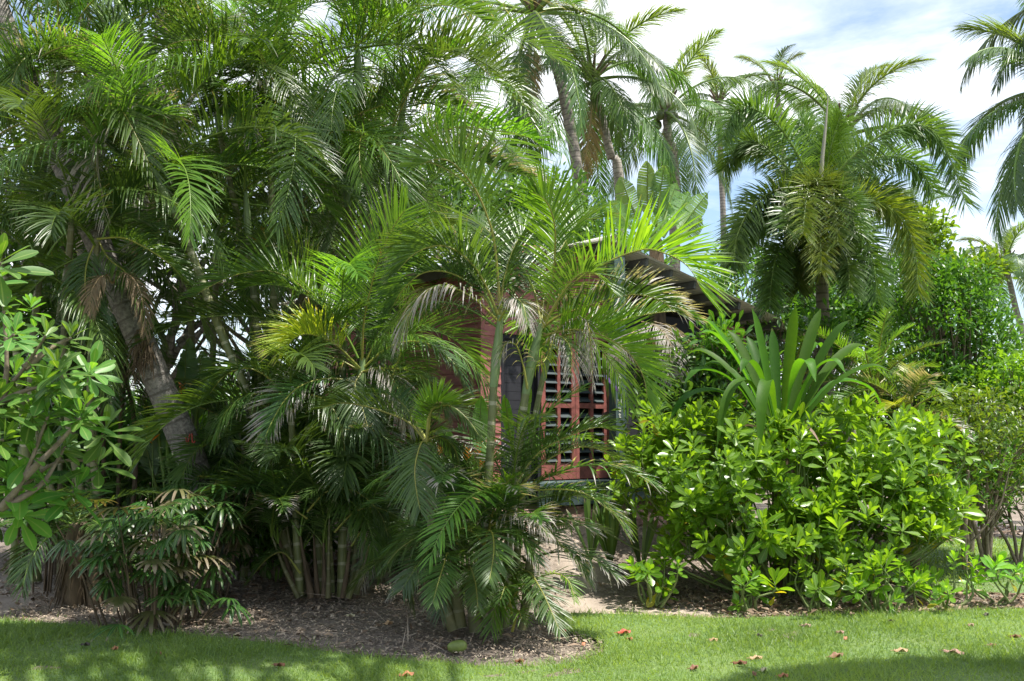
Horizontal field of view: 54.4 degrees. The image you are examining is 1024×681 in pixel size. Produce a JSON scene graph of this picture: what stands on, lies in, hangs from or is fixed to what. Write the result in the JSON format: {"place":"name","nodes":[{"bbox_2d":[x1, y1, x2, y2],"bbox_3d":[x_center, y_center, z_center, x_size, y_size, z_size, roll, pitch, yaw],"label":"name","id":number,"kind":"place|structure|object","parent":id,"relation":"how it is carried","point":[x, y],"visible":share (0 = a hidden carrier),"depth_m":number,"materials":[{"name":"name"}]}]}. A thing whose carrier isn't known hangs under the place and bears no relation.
{"place":"outdoors","nodes":[
{"label":"outdoors","id":0,"kind":"place"},
{"bbox_2d":[150,73,506,426],"bbox_3d":[-3.056,-0.825,17.422,6.412,8.262,4.108,0,-5,0],"label":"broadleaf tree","id":1,"kind":"object","parent":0,"point":[454,189],"visible":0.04,"depth_m":16.97,"materials":[{"name":"green plant"}]},
{"bbox_2d":[0,472,1023,676],"bbox_3d":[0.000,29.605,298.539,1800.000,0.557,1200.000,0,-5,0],"label":"ground","id":2,"kind":"structure","parent":0,"point":[590,599],"depth_m":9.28,"materials":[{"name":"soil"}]},
{"bbox_2d":[0,177,127,480],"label":"broadleaf tree","id":3,"kind":"object","parent":2,"relation":"on","point":[10,250],"visible":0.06,"depth_m":12.52,"materials":[{"name":"green plant"}]},
{"bbox_2d":[0,233,145,550],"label":"spoon leaf shrub","id":4,"kind":"object","parent":2,"relation":"on","point":[16,474],"visible":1,"depth_m":6.67,"materials":[{"name":"green plant"}]},
{"bbox_2d":[0,404,147,574],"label":"understory shrub","id":5,"kind":"object","parent":2,"relation":"on","point":[51,459],"visible":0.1,"depth_m":11.38,"materials":[{"name":"green plant"}]},
{"bbox_2d":[0,465,158,597],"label":"lady palm","id":6,"kind":"object","parent":2,"relation":"on","point":[48,583],"visible":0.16,"depth_m":10.05,"materials":[{"name":"green plant"}]},
{"bbox_2d":[0,480,172,607],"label":"palm stump","id":7,"kind":"object","parent":2,"relation":"on","point":[71,591],"visible":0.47,"depth_m":9.28,"materials":[{"name":"green plant"}]},
{"bbox_2d":[7,250,172,580],"bbox_3d":[-4.735,0.802,10.746,1.966,3.627,1.914,0,-5,0],"label":"thin cane","id":8,"kind":"object","parent":2,"relation":"on","point":[51,339],"visible":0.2,"depth_m":10.74,"materials":[{"name":"green plant"}]},
{"bbox_2d":[12,290,193,569],"bbox_3d":[-4.563,1.036,11.296,2.028,3.268,1.914,0,-5,0],"label":"thin cane","id":9,"kind":"object","parent":2,"relation":"on","point":[132,404],"visible":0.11,"depth_m":11.20,"materials":[{"name":"plant"}]},
{"bbox_2d":[51,388,180,536],"bbox_3d":[-4.869,1.710,12.697,2.637,2.310,2.029,0,-5,0],"label":"understory shrub","id":10,"kind":"object","parent":2,"relation":"on","point":[114,440],"visible":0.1,"depth_m":12.31,"materials":[{"name":"green plant"}]},
{"bbox_2d":[0,0,240,570],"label":"leaning coconut palm","id":11,"kind":"object","parent":2,"relation":"on","point":[152,370],"visible":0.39,"depth_m":10.49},
{"bbox_2d":[0,80,242,598],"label":"golden cane palm","id":12,"kind":"object","parent":2,"relation":"on","point":[95,283],"visible":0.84,"depth_m":9.81,"materials":[{"name":"green plant"}]},
{"bbox_2d":[0,0,286,521],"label":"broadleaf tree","id":13,"kind":"object","parent":2,"relation":"on","point":[62,128],"visible":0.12,"depth_m":15.33,"materials":[{"name":"green plant"}]},
{"bbox_2d":[38,496,254,641],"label":"lady palm","id":14,"kind":"object","parent":2,"relation":"on","point":[180,545],"visible":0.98,"depth_m":8.24,"materials":[{"name":"green plant"}]},
{"bbox_2d":[0,0,305,584],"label":"golden cane palm","id":15,"kind":"object","parent":2,"relation":"on","point":[44,48],"visible":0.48,"depth_m":10.58,"materials":[{"name":"green plant"}]},
{"bbox_2d":[0,79,339,521],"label":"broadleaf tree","id":16,"kind":"object","parent":2,"relation":"on","point":[181,340],"visible":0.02,"depth_m":16.13,"materials":[{"name":"green plant"}]},
{"bbox_2d":[71,481,270,606],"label":"lady palm","id":17,"kind":"object","parent":2,"relation":"on","point":[238,543],"visible":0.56,"depth_m":9.41,"materials":[{"name":"green plant"}]},
{"bbox_2d":[127,400,230,507],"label":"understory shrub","id":18,"kind":"object","parent":2,"relation":"on","point":[204,417],"depth_m":13.01,"materials":[{"name":"green plant"}]},
{"bbox_2d":[139,338,245,577],"bbox_3d":[-3.652,1.315,11.455,1.320,2.744,0.551,0,-5,0],"label":"heliconia","id":19,"kind":"object","parent":2,"relation":"on","point":[182,373],"visible":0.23,"depth_m":11.44,"materials":[{"name":"green plant"}]},
{"bbox_2d":[101,382,332,575],"bbox_3d":[-3.053,1.462,11.271,2.525,2.477,3.267,4,-7,-39],"label":"golden cane palm","id":20,"kind":"object","parent":2,"relation":"on","point":[178,470],"visible":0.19,"depth_m":10.40,"materials":[{"name":"green plant"}]},
{"bbox_2d":[145,344,318,580],"bbox_3d":[-3.047,1.341,11.183,1.910,2.638,1.914,0,-5,0],"label":"thin cane","id":21,"kind":"object","parent":2,"relation":"on","point":[230,447],"visible":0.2,"depth_m":10.84,"materials":[{"name":"green plant"}]},
{"bbox_2d":[3,0,482,580],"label":"golden cane palm","id":22,"kind":"object","parent":2,"relation":"on","point":[257,74],"visible":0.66,"depth_m":11.07,"materials":[{"name":"green plant"}]},
{"bbox_2d":[0,19,502,598],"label":"golden cane palm","id":23,"kind":"object","parent":2,"relation":"on","point":[328,477],"visible":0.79,"depth_m":9.70,"materials":[{"name":"green plant"}]},
{"bbox_2d":[244,226,279,570],"bbox_3d":[-2.977,0.657,11.946,0.545,4.134,0.327,2,-6,-23],"label":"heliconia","id":24,"kind":"object","parent":2,"relation":"on","point":[261,286],"visible":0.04,"depth_m":11.97,"materials":[{"name":"green plant"}]},
{"bbox_2d":[0,0,546,456],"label":"golden cane palm","id":25,"kind":"object","parent":2,"relation":"on","point":[301,298],"visible":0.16,"depth_m":12.53,"materials":[{"name":"green plant"}]},
{"bbox_2d":[223,473,347,582],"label":"understory shrub","id":26,"kind":"object","parent":2,"relation":"on","point":[259,541],"visible":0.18,"depth_m":10.58,"materials":[{"name":"green plant"}]},
{"bbox_2d":[232,418,359,548],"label":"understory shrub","id":27,"kind":"object","parent":2,"relation":"on","point":[315,455],"depth_m":12.07,"materials":[{"name":"plant"}]},
{"bbox_2d":[302,360,442,579],"bbox_3d":[-1.539,1.408,10.894,1.889,2.367,1.789,5,-7,-43],"label":"thin cane","id":28,"kind":"object","parent":2,"relation":"on","point":[419,364],"visible":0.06,"depth_m":10.62,"materials":[{"name":"green plant"}]},
{"bbox_2d":[167,0,591,564],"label":"golden cane palm","id":29,"kind":"object","parent":2,"relation":"on","point":[402,81],"visible":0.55,"depth_m":11.64,"materials":[{"name":"green plant"}]},
{"bbox_2d":[369,252,389,576],"bbox_3d":[-1.502,0.723,11.041,0.163,3.731,0.498,4,-7,-34],"label":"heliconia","id":30,"kind":"object","parent":2,"relation":"on","point":[387,331],"visible":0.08,"depth_m":11.02,"materials":[{"name":"green plant"}]},
{"bbox_2d":[383,620,392,624],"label":"fallen leaf","id":31,"kind":"object","parent":2,"relation":"on","point":[387,622],"visible":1,"depth_m":8.33,"materials":[{"name":"brown plant"}]},
{"bbox_2d":[272,356,510,589],"bbox_3d":[-1.180,1.406,10.631,2.681,2.557,2.932,0,-5,0],"label":"golden cane palm","id":32,"kind":"object","parent":2,"relation":"on","point":[418,439],"visible":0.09,"depth_m":10.07,"materials":[{"name":"green plant"}]},
{"bbox_2d":[319,438,475,550],"bbox_3d":[-1.360,1.825,11.413,2.146,1.604,1.674,-3,-6,30],"label":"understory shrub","id":33,"kind":"object","parent":2,"relation":"on","point":[389,519],"visible":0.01,"depth_m":10.99,"materials":[{"name":"green plant"}]},
{"bbox_2d":[445,640,466,652],"bbox_3d":[-0.413,2.258,7.351,0.163,0.093,0.096,0,-5,0],"label":"coconut husk","id":34,"kind":"object","parent":2,"relation":"on","point":[458,646],"visible":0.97,"depth_m":7.32,"materials":[{"name":"green plant"}]},
{"bbox_2d":[434,389,531,605],"bbox_3d":[-0.320,1.457,9.544,1.031,2.101,0.412,-1,-5,8],"label":"heliconia","id":35,"kind":"object","parent":2,"relation":"on","point":[481,404],"visible":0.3,"depth_m":9.58,"materials":[{"name":"green plant"}]},
{"bbox_2d":[1,359,1023,491],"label":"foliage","id":36,"kind":"object","parent":2,"relation":"on","point":[753,413],"depth_m":29.88,"materials":[{"name":"green plant"}]},
{"bbox_2d":[515,658,523,662],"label":"fallen leaf","id":37,"kind":"object","parent":2,"relation":"on","point":[519,660],"visible":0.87,"depth_m":6.95,"materials":[{"name":"brown plant"}]},
{"bbox_2d":[378,0,665,234],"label":"coconut palm","id":38,"kind":"object","parent":2,"relation":"on","point":[562,76],"visible":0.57,"depth_m":22.54,"materials":[{"name":"green plant"}]},
{"bbox_2d":[306,95,745,643],"bbox_3d":[0.050,0.268,8.454,3.230,4.438,3.141,3,-6,-31],"label":"golden cane palm","id":39,"kind":"object","parent":2,"relation":"on","point":[482,597],"visible":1,"depth_m":8.24,"materials":[{"name":"green plant"}]},
{"bbox_2d":[263,234,804,537],"bbox_3d":[0.619,0.920,16.005,7.400,4.280,5.709,4,-7,-38],"label":"hut","id":40,"kind":"object","parent":2,"relation":"on","point":[594,404],"visible":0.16,"depth_m":13.51,"materials":[{"name":"red paint"}]},
{"bbox_2d":[543,341,575,479],"bbox_3d":[0.588,0.923,13.433,0.593,1.890,0.168,4,-7,-38],"label":"shutter door","id":41,"kind":"structure","parent":40,"relation":"in","point":[553,384],"depth_m":13.43,"materials":[{"name":"paint"}]},
{"bbox_2d":[569,340,607,478],"bbox_3d":[1.060,0.958,13.800,0.593,1.890,0.168,4,-7,-38],"label":"shutter door","id":42,"kind":"structure","parent":40,"relation":"in","point":[589,401],"depth_m":13.76,"materials":[{"name":"paint"}]},
{"bbox_2d":[601,344,608,429],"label":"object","id":43,"kind":"object","parent":40,"relation":"hanging from","point":[605,413],"visible":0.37,"depth_m":13.68,"materials":[{"name":"brown wood"}]},
{"bbox_2d":[604,375,629,405],"bbox_3d":[1.392,0.659,13.046,0.464,0.444,0.012,3,-6,-27],"label":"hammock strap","id":44,"kind":"object","parent":40,"relation":"hanging from","point":[615,387],"visible":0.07,"depth_m":13.03,"materials":[{"name":"grey fabric"}]},
{"bbox_2d":[418,158,677,268],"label":"broadleaf tree","id":45,"kind":"object","parent":2,"relation":"on","point":[589,227],"visible":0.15,"depth_m":18.40,"materials":[{"name":"green plant"}]},
{"bbox_2d":[473,0,701,241],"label":"coconut palm","id":46,"kind":"object","parent":2,"relation":"on","point":[651,131],"visible":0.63,"depth_m":24.41,"materials":[{"name":"green plant"}]},
{"bbox_2d":[566,478,609,559],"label":"sword plant","id":47,"kind":"object","parent":2,"relation":"on","point":[587,515],"visible":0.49,"depth_m":11.24,"materials":[{"name":"green plant"}]},
{"bbox_2d":[590,492,622,565],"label":"sword plant","id":48,"kind":"object","parent":2,"relation":"on","point":[609,545],"visible":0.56,"depth_m":10.96,"materials":[{"name":"green plant"}]},
{"bbox_2d":[619,492,658,564],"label":"sword plant","id":49,"kind":"object","parent":2,"relation":"on","point":[648,536],"visible":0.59,"depth_m":10.97,"materials":[{"name":"green plant"}]},
{"bbox_2d":[618,549,687,608],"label":"naupaka shrub","id":50,"kind":"object","parent":2,"relation":"on","point":[658,583],"visible":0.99,"depth_m":9.24,"materials":[{"name":"green plant"}]},
{"bbox_2d":[607,160,707,395],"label":"travellers palm","id":51,"kind":"object","parent":2,"relation":"on","point":[650,179],"visible":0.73,"depth_m":14.80,"materials":[{"name":"green plant"}]},
{"bbox_2d":[605,321,719,398],"bbox_3d":[1.989,0.259,12.594,1.769,1.057,1.452,0,-5,0],"label":"dead frond heap","id":52,"kind":"object","parent":2,"relation":"on","point":[667,337],"visible":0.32,"depth_m":12.19,"materials":[{"name":"brown plant"}]},
{"bbox_2d":[564,27,767,269],"bbox_3d":[4.617,-2.505,29.291,6.240,13.705,5.864,0,-5,0],"label":"coconut palm","id":53,"kind":"object","parent":2,"relation":"on","point":[668,117],"visible":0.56,"depth_m":29.36,"materials":[{"name":"green plant"}]},
{"bbox_2d":[611,327,755,551],"bbox_3d":[2.083,1.191,12.047,1.794,2.774,1.713,2,-6,-17],"label":"shaded shrub","id":54,"kind":"object","parent":2,"relation":"on","point":[696,381],"visible":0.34,"depth_m":11.87,"materials":[{"name":"green plant"}]},
{"bbox_2d":[670,49,776,279],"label":"coconut palm","id":55,"kind":"object","parent":2,"relation":"on","point":[711,69],"visible":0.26,"depth_m":40.83,"materials":[{"name":"green plant"}]},
{"bbox_2d":[713,554,794,613],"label":"naupaka shrub","id":56,"kind":"object","parent":2,"relation":"on","point":[743,604],"visible":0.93,"depth_m":9.02,"materials":[{"name":"green plant"}]},
{"bbox_2d":[680,297,869,536],"bbox_3d":[3.323,1.043,12.498,2.965,3.306,1.501,4,-7,-35],"label":"lily","id":57,"kind":"object","parent":2,"relation":"on","point":[714,346],"visible":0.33,"depth_m":12.13,"materials":[{"name":"green plant"}]},
{"bbox_2d":[668,305,890,590],"bbox_3d":[2.821,1.083,10.369,2.484,2.995,1.554,0,-5,0],"label":"crinum lily","id":58,"kind":"object","parent":2,"relation":"on","point":[764,398],"visible":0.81,"depth_m":10.43,"materials":[{"name":"green plant"}]},
{"bbox_2d":[733,43,828,306],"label":"coconut palm","id":59,"kind":"object","parent":2,"relation":"on","point":[750,59],"visible":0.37,"depth_m":45.09,"materials":[{"name":"green plant"}]},
{"bbox_2d":[586,388,985,598],"bbox_3d":[2.798,1.535,10.259,4.162,2.105,2.441,1,-5,-8],"label":"naupaka shrub","id":60,"kind":"object","parent":2,"relation":"on","point":[720,489],"visible":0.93,"depth_m":9.79,"materials":[{"name":"green plant"}]},
{"bbox_2d":[745,322,870,560],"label":"feather palm","id":61,"kind":"object","parent":2,"relation":"on","point":[798,348],"visible":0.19,"depth_m":12.50,"materials":[{"name":"green plant"}]},
{"bbox_2d":[689,241,956,472],"bbox_3d":[5.009,0.734,16.556,4.724,4.988,2.631,0,-5,0],"label":"shrub","id":62,"kind":"object","parent":2,"relation":"on","point":[857,312],"visible":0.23,"depth_m":16.21,"materials":[{"name":"green plant"}]},
{"bbox_2d":[786,552,863,612],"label":"naupaka shrub","id":63,"kind":"object","parent":2,"relation":"on","point":[829,587],"visible":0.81,"depth_m":8.95,"materials":[{"name":"green plant"}]},
{"bbox_2d":[705,79,983,481],"bbox_3d":[4.314,-0.325,12.868,3.637,6.258,2.176,0,-5,0],"label":"foxtail palm","id":64,"kind":"object","parent":2,"relation":"on","point":[814,205],"visible":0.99,"depth_m":12.87,"materials":[{"name":"green plant"}]},
{"bbox_2d":[738,53,955,507],"bbox_3d":[7.413,-1.475,22.209,4.938,10.323,4.689,-2,-6,19],"label":"coconut palm","id":65,"kind":"object","parent":2,"relation":"on","point":[884,105],"visible":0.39,"depth_m":22.15,"materials":[{"name":"green plant"}]},
{"bbox_2d":[839,543,931,615],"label":"naupaka shrub","id":66,"kind":"object","parent":2,"relation":"on","point":[878,559],"visible":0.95,"depth_m":8.92,"materials":[{"name":"green plant"}]},
{"bbox_2d":[873,188,959,266],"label":"coconut palm","id":67,"kind":"object","parent":2,"relation":"on","point":[910,195],"visible":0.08,"depth_m":42.70,"materials":[{"name":"green plant"}]},
{"bbox_2d":[891,549,986,611],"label":"naupaka shrub","id":68,"kind":"object","parent":2,"relation":"on","point":[936,594],"visible":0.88,"depth_m":9.24,"materials":[{"name":"green plant"}]},
{"bbox_2d":[949,11,1023,244],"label":"coconut palm","id":69,"kind":"object","parent":2,"relation":"on","point":[1011,191],"visible":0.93,"depth_m":17.11,"materials":[{"name":"green plant"}]},
{"bbox_2d":[954,221,1023,350],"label":"coconut palm","id":70,"kind":"object","parent":2,"relation":"on","point":[1009,239],"visible":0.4,"depth_m":40.17,"materials":[{"name":"green plant"}]},
{"bbox_2d":[956,543,1023,604],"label":"naupaka shrub","id":71,"kind":"object","parent":2,"relation":"on","point":[992,565],"visible":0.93,"depth_m":9.37,"materials":[{"name":"green plant"}]},
{"bbox_2d":[959,0,1023,131],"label":"coconut palm","id":72,"kind":"object","parent":2,"relation":"on","point":[1014,19],"visible":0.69,"depth_m":18.27,"materials":[{"name":"green plant"}]},
{"bbox_2d":[0,535,1023,680],"bbox_3d":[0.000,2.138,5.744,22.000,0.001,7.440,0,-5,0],"label":"lawn","id":73,"kind":"structure","parent":0,"point":[534,678],"depth_m":7.06,"materials":[{"name":"green plant"}]},
{"bbox_2d":[271,662,284,666],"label":"fallen leaf","id":74,"kind":"object","parent":73,"relation":"on","point":[279,664],"visible":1,"depth_m":6.81,"materials":[{"name":"brown plant"}]},
{"bbox_2d":[399,670,413,676],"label":"fallen leaf","id":75,"kind":"object","parent":73,"relation":"on","point":[408,672],"visible":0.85,"depth_m":6.51,"materials":[{"name":"orange plant"}]},
{"bbox_2d":[614,628,630,633],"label":"fallen leaf","id":76,"kind":"object","parent":73,"relation":"on","point":[622,630],"visible":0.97,"depth_m":7.91,"materials":[{"name":"plant"}]},
{"bbox_2d":[687,664,697,669],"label":"fallen leaf","id":77,"kind":"object","parent":73,"relation":"on","point":[693,667],"visible":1,"depth_m":6.71,"materials":[{"name":"beige plant"}]},
{"bbox_2d":[730,660,746,664],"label":"fallen leaf","id":78,"kind":"object","parent":73,"relation":"on","point":[739,662],"visible":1,"depth_m":6.85,"materials":[{"name":"brown plant"}]},
{"bbox_2d":[750,655,762,659],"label":"fallen leaf","id":79,"kind":"object","parent":73,"relation":"on","point":[755,657],"visible":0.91,"depth_m":7.01,"materials":[{"name":"beige plant"}]},
{"bbox_2d":[776,672,787,677],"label":"fallen leaf","id":80,"kind":"object","parent":73,"relation":"on","point":[782,675],"visible":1,"depth_m":6.49,"materials":[{"name":"brown plant"}]},
{"bbox_2d":[828,652,842,657],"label":"fallen leaf","id":81,"kind":"object","parent":73,"relation":"on","point":[835,654],"visible":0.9,"depth_m":7.05,"materials":[{"name":"brown plant"}]},
{"bbox_2d":[890,647,907,651],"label":"fallen leaf","id":82,"kind":"object","parent":73,"relation":"on","point":[901,649],"visible":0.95,"depth_m":7.25,"materials":[{"name":"beige plant"}]},
{"bbox_2d":[942,648,963,654],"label":"fallen leaf","id":83,"kind":"object","parent":73,"relation":"on","point":[955,652],"visible":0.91,"depth_m":7.20,"materials":[{"name":"brown plant"}]},
{"bbox_2d":[0,0,1023,426],"label":"sky","id":84,"kind":"structure","parent":0,"point":[836,37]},
{"bbox_2d":[888,538,1023,592],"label":"lawn","id":85,"kind":"structure","parent":0,"point":[986,583],"depth_m":11.69,"materials":[{"name":"green plant"}]},
{"bbox_2d":[799,307,961,552],"bbox_3d":[4.446,1.196,12.152,2.126,3.107,2.275,0,-5,0],"label":"feather palm","id":86,"kind":"object","parent":85,"relation":"on","point":[881,353],"visible":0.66,"depth_m":12.04,"materials":[{"name":"green plant"}]},
{"bbox_2d":[808,352,990,551],"bbox_3d":[5.005,1.512,13.238,2.504,2.792,1.608,0,-5,0],"label":"shrub","id":87,"kind":"object","parent":85,"relation":"on","point":[885,398],"visible":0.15,"depth_m":13.04,"materials":[{"name":"green plant"}]},
{"bbox_2d":[847,361,986,572],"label":"feather palm","id":88,"kind":"object","parent":85,"relation":"on","point":[910,390],"visible":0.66,"depth_m":11.58,"materials":[{"name":"green plant"}]},
{"bbox_2d":[867,240,1023,551],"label":"shade tree","id":89,"kind":"object","parent":85,"relation":"on","point":[975,320],"visible":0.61,"depth_m":13.57,"materials":[{"name":"green plant"}]},
{"bbox_2d":[886,200,1019,360],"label":"leafy tree","id":90,"kind":"object","parent":85,"relation":"on","point":[945,229],"visible":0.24,"depth_m":14.68,"materials":[{"name":"green plant"}]},
{"bbox_2d":[903,372,1023,571],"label":"twiggy shrub","id":91,"kind":"object","parent":85,"relation":"on","point":[985,546],"visible":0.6,"depth_m":11.38,"materials":[{"name":"green plant"}]},
{"bbox_2d":[930,431,1019,569],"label":"bare tree","id":92,"kind":"object","parent":85,"relation":"on","point":[967,479],"visible":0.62,"depth_m":10.76,"materials":[{"name":"green plant"}]},
{"bbox_2d":[943,421,1023,564],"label":"dark bush","id":93,"kind":"object","parent":85,"relation":"on","point":[1017,557],"visible":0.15,"depth_m":12.13,"materials":[{"name":"green plant"}]},
{"bbox_2d":[969,342,1023,460],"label":"yellow bush","id":94,"kind":"object","parent":85,"relation":"on","point":[1012,371],"visible":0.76,"depth_m":12.66,"materials":[{"name":"plant"}]}
]}

